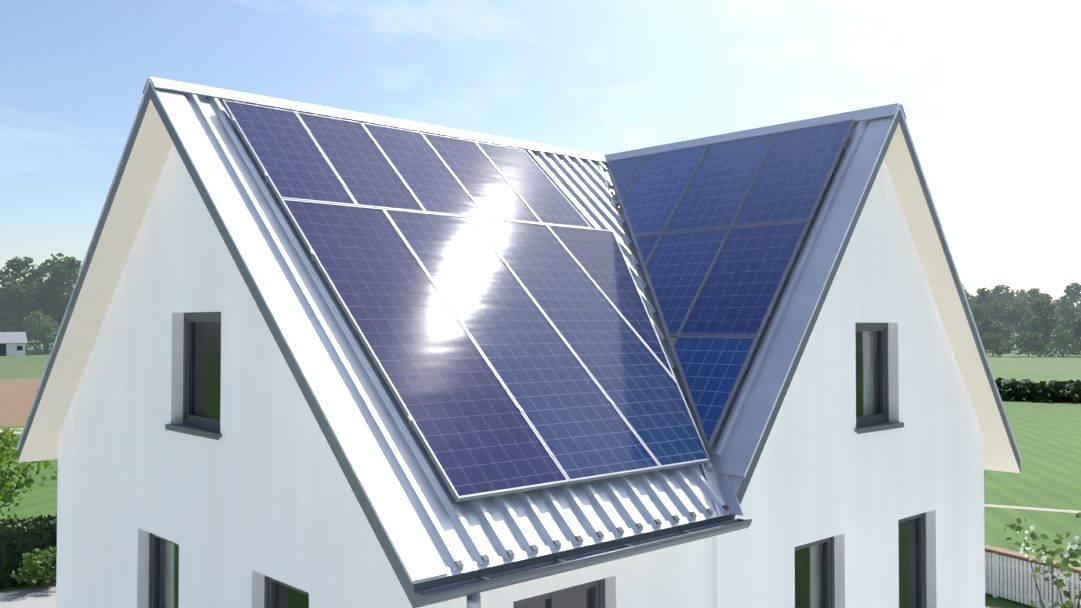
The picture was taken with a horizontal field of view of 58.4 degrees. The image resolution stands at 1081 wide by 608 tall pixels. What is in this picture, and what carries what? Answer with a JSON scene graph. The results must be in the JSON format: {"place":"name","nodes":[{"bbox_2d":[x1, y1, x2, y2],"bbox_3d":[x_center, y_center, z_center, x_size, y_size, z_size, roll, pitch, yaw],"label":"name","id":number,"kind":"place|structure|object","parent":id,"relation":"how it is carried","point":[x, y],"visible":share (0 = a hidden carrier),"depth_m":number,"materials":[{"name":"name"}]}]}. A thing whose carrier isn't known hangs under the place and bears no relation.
{"place":"outdoors","nodes":[
{"label":"outdoors","id":0,"kind":"place"},
{"bbox_2d":[0,428,22,433],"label":"field path","id":1,"kind":"structure","parent":0,"point":[21,429],"depth_m":65.81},
{"bbox_2d":[0,332,27,355],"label":"barn","id":2,"kind":"structure","parent":0,"point":[12,343],"depth_m":227.45,"materials":[{"name":"white paint"}]},
{"bbox_2d":[0,378,40,425],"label":"brown field","id":3,"kind":"structure","parent":0,"point":[17,396],"depth_m":93.28,"materials":[{"name":"soil"}]},
{"bbox_2d":[0,586,55,607],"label":"paving","id":4,"kind":"structure","parent":0,"point":[42,597],"depth_m":25.34,"materials":[{"name":"grey concrete"}]},
{"bbox_2d":[10,545,56,588],"bbox_3d":[-13.351,7.167,26.201,1.620,1.157,1.288,1,-2,-43],"label":"pale shrub","id":5,"kind":"object","parent":4,"relation":"on","point":[40,573],"visible":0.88,"depth_m":26.02,"materials":[{"name":"green plant"}]},
{"bbox_2d":[0,327,1080,607],"bbox_3d":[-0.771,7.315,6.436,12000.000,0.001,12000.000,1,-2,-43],"label":"fields","id":6,"kind":"structure","parent":0,"point":[1048,441],"depth_m":46.79,"materials":[{"name":"green plant"}]},
{"bbox_2d":[0,305,14,331],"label":"tree","id":7,"kind":"object","parent":6,"relation":"on","point":[3,324],"visible":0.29,"depth_m":249.30,"materials":[{"name":"green plant"}]},
{"bbox_2d":[5,283,42,325],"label":"tree","id":8,"kind":"object","parent":6,"relation":"on","point":[15,321],"visible":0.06,"depth_m":262.73,"materials":[{"name":"green plant"}]},
{"bbox_2d":[0,256,51,341],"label":"tree","id":9,"kind":"object","parent":6,"relation":"on","point":[19,307],"visible":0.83,"depth_m":245.51,"materials":[{"name":"green plant"}]},
{"bbox_2d":[0,514,56,589],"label":"clipped hedge","id":10,"kind":"object","parent":6,"relation":"on","point":[19,539],"visible":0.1,"depth_m":26.66,"materials":[{"name":"green plant"}]},
{"bbox_2d":[0,425,57,522],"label":"young tree","id":11,"kind":"object","parent":6,"relation":"on","point":[6,451],"visible":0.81,"depth_m":30.65,"materials":[{"name":"green plant"}]},
{"bbox_2d":[21,309,59,353],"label":"tree","id":12,"kind":"object","parent":6,"relation":"on","point":[43,331],"visible":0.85,"depth_m":236.19,"materials":[{"name":"green plant"}]},
{"bbox_2d":[21,288,71,350],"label":"tree","id":13,"kind":"object","parent":6,"relation":"on","point":[52,317],"visible":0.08,"depth_m":262.39,"materials":[{"name":"green plant"}]},
{"bbox_2d":[30,256,81,326],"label":"tree","id":14,"kind":"object","parent":6,"relation":"on","point":[65,271],"visible":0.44,"depth_m":248.37,"materials":[{"name":"green plant"}]},
{"bbox_2d":[38,253,79,290],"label":"tree","id":15,"kind":"object","parent":6,"relation":"on","point":[46,268],"visible":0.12,"depth_m":281.04,"materials":[{"name":"green plant"}]},
{"bbox_2d":[25,335,1080,356],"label":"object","id":16,"kind":"object","parent":6,"relation":"on","point":[999,351],"visible":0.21,"depth_m":218.02,"materials":[{"name":"green plant"}]},
{"bbox_2d":[962,283,975,305],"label":"tree","id":17,"kind":"object","parent":6,"relation":"on","point":[968,296],"visible":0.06,"depth_m":435.39,"materials":[{"name":"green plant"}]},
{"bbox_2d":[969,305,980,324],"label":"tree","id":18,"kind":"object","parent":6,"relation":"on","point":[971,306],"visible":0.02,"depth_m":303.34,"materials":[{"name":"green plant"}]},
{"bbox_2d":[971,306,995,337],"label":"tree","id":19,"kind":"object","parent":6,"relation":"on","point":[978,313],"visible":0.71,"depth_m":250.38,"materials":[{"name":"green plant"}]},
{"bbox_2d":[970,294,997,320],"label":"tree","id":20,"kind":"object","parent":6,"relation":"on","point":[978,304],"visible":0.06,"depth_m":435.21,"materials":[{"name":"green plant"}]},
{"bbox_2d":[971,287,1005,344],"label":"tree","id":21,"kind":"object","parent":6,"relation":"on","point":[982,297],"visible":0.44,"depth_m":303.49,"materials":[{"name":"green plant"}]},
{"bbox_2d":[981,331,1005,355],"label":"tree","id":22,"kind":"object","parent":6,"relation":"on","point":[987,336],"visible":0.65,"depth_m":222.81,"materials":[{"name":"green plant"}]},
{"bbox_2d":[989,319,1014,340],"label":"tree","id":23,"kind":"object","parent":6,"relation":"on","point":[1007,331],"visible":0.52,"depth_m":260.06,"materials":[{"name":"green plant"}]},
{"bbox_2d":[986,285,1018,333],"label":"tree","id":24,"kind":"object","parent":6,"relation":"on","point":[998,289],"visible":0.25,"depth_m":433.65,"materials":[{"name":"green plant"}]},
{"bbox_2d":[998,301,1040,336],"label":"tree","id":25,"kind":"object","parent":6,"relation":"on","point":[1016,313],"visible":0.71,"depth_m":300.70,"materials":[{"name":"green plant"}]},
{"bbox_2d":[1011,289,1029,323],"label":"tree","id":26,"kind":"object","parent":6,"relation":"on","point":[1020,295],"visible":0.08,"depth_m":523.55,"materials":[{"name":"green plant"}]},
{"bbox_2d":[1013,331,1044,356],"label":"tree","id":27,"kind":"object","parent":6,"relation":"on","point":[1032,337],"visible":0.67,"depth_m":219.52,"materials":[{"name":"green plant"}]},
{"bbox_2d":[1018,288,1045,333],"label":"tree","id":28,"kind":"object","parent":6,"relation":"on","point":[1033,292],"visible":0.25,"depth_m":420.86,"materials":[{"name":"green plant"}]},
{"bbox_2d":[985,545,1080,607],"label":"white fence","id":29,"kind":"object","parent":6,"relation":"on","point":[1008,576],"visible":0.52,"depth_m":24.80,"materials":[{"name":"paint"}]},
{"bbox_2d":[995,377,1080,402],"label":"hedgerow","id":30,"kind":"object","parent":6,"relation":"on","point":[1030,391],"visible":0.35,"depth_m":90.81,"materials":[{"name":"green plant"}]},
{"bbox_2d":[1026,297,1052,335],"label":"tree","id":31,"kind":"object","parent":6,"relation":"on","point":[1030,305],"visible":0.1,"depth_m":303.01,"materials":[{"name":"green plant"}]},
{"bbox_2d":[1023,299,1062,351],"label":"tree","id":32,"kind":"object","parent":6,"relation":"on","point":[1044,327],"visible":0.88,"depth_m":248.09,"materials":[{"name":"green plant"}]},
{"bbox_2d":[1033,293,1056,314],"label":"tree","id":33,"kind":"object","parent":6,"relation":"on","point":[1048,297],"visible":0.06,"depth_m":425.98,"materials":[{"name":"green plant"}]},
{"bbox_2d":[1049,325,1080,355],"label":"tree","id":34,"kind":"object","parent":6,"relation":"on","point":[1061,337],"visible":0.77,"depth_m":222.43,"materials":[{"name":"green plant"}]},
{"bbox_2d":[1049,305,1080,334],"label":"tree","id":35,"kind":"object","parent":6,"relation":"on","point":[1068,316],"visible":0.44,"depth_m":300.44,"materials":[{"name":"green plant"}]},
{"bbox_2d":[1051,282,1080,317],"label":"tree","id":36,"kind":"object","parent":6,"relation":"on","point":[1071,292],"visible":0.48,"depth_m":414.33,"materials":[{"name":"green plant"}]},
{"bbox_2d":[1064,314,1080,342],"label":"tree","id":37,"kind":"object","parent":6,"relation":"on","point":[1068,326],"visible":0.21,"depth_m":243.21,"materials":[{"name":"green plant"}]},
{"bbox_2d":[1070,317,1080,340],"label":"tree","id":38,"kind":"object","parent":6,"relation":"on","point":[1077,323],"visible":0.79,"depth_m":223.33,"materials":[{"name":"green plant"}]},
{"bbox_2d":[1071,296,1080,307],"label":"tree","id":39,"kind":"object","parent":6,"relation":"on","point":[1076,301],"visible":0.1,"depth_m":516.64,"materials":[{"name":"green plant"}]},
{"bbox_2d":[0,0,1080,323],"label":"sky","id":40,"kind":"structure","parent":0,"point":[988,91],"materials":[{"name":"blue"}]},
{"bbox_2d":[984,504,1080,512],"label":"lawn path","id":41,"kind":"structure","parent":0,"point":[1032,508],"depth_m":37.84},
{"label":"yard gravel","id":42,"kind":"object","parent":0,"visible":0},
{"bbox_2d":[56,143,984,607],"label":"house walls","id":43,"kind":"structure","parent":42,"relation":"on","point":[248,501],"depth_m":9.93,"materials":[{"name":"white paint"}]},
{"bbox_2d":[467,592,480,607],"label":"downpipe","id":44,"kind":"object","parent":43,"relation":"attached to","point":[474,600],"visible":0.79,"depth_m":6.22,"materials":[{"name":"metal"}]},
{"bbox_2d":[18,84,1019,607],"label":"roof slabs","id":45,"kind":"structure","parent":43,"relation":"attached to","point":[154,138],"depth_m":9.90,"materials":[{"name":"silver metal"}]},
{"bbox_2d":[221,100,709,501],"bbox_3d":[-0.282,-0.287,9.505,4.297,3.421,3.782,1,-2,-43],"label":"solar array","id":46,"kind":"object","parent":45,"relation":"on","point":[489,299],"visible":1,"depth_m":8.84,"materials":[{"name":"glass"}]},
{"bbox_2d":[16,76,1021,583],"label":"roof seams","id":47,"kind":"object","parent":45,"relation":"on","point":[408,538],"visible":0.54,"depth_m":8.41,"materials":[{"name":"silver metal"}]},
{"bbox_2d":[413,518,751,605],"bbox_3d":[0.499,1.845,7.119,3.390,0.089,0.157,1,-2,-43],"label":"gutter","id":48,"kind":"object","parent":45,"relation":"attached to","point":[429,596],"visible":1,"depth_m":6.80,"materials":[{"name":"metal"}]},
{"bbox_2d":[607,119,854,448],"bbox_3d":[2.272,-0.319,11.130,2.144,3.362,4.518,0,-1,-8],"label":"solar array","id":49,"kind":"object","parent":45,"relation":"attached to","point":[719,229],"visible":1,"depth_m":10.51,"materials":[{"name":"glass"}]},
{"bbox_2d":[148,312,926,607],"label":"windows","id":50,"kind":"structure","parent":43,"relation":"attached to","point":[868,420],"depth_m":10.25,"materials":[{"name":"black glass"}]},
{"bbox_2d":[1003,512,1080,607],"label":"flowering shrub","id":51,"kind":"object","parent":42,"relation":"on","point":[1063,564],"visible":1,"depth_m":16.50,"materials":[{"name":"green plant"}]}
]}

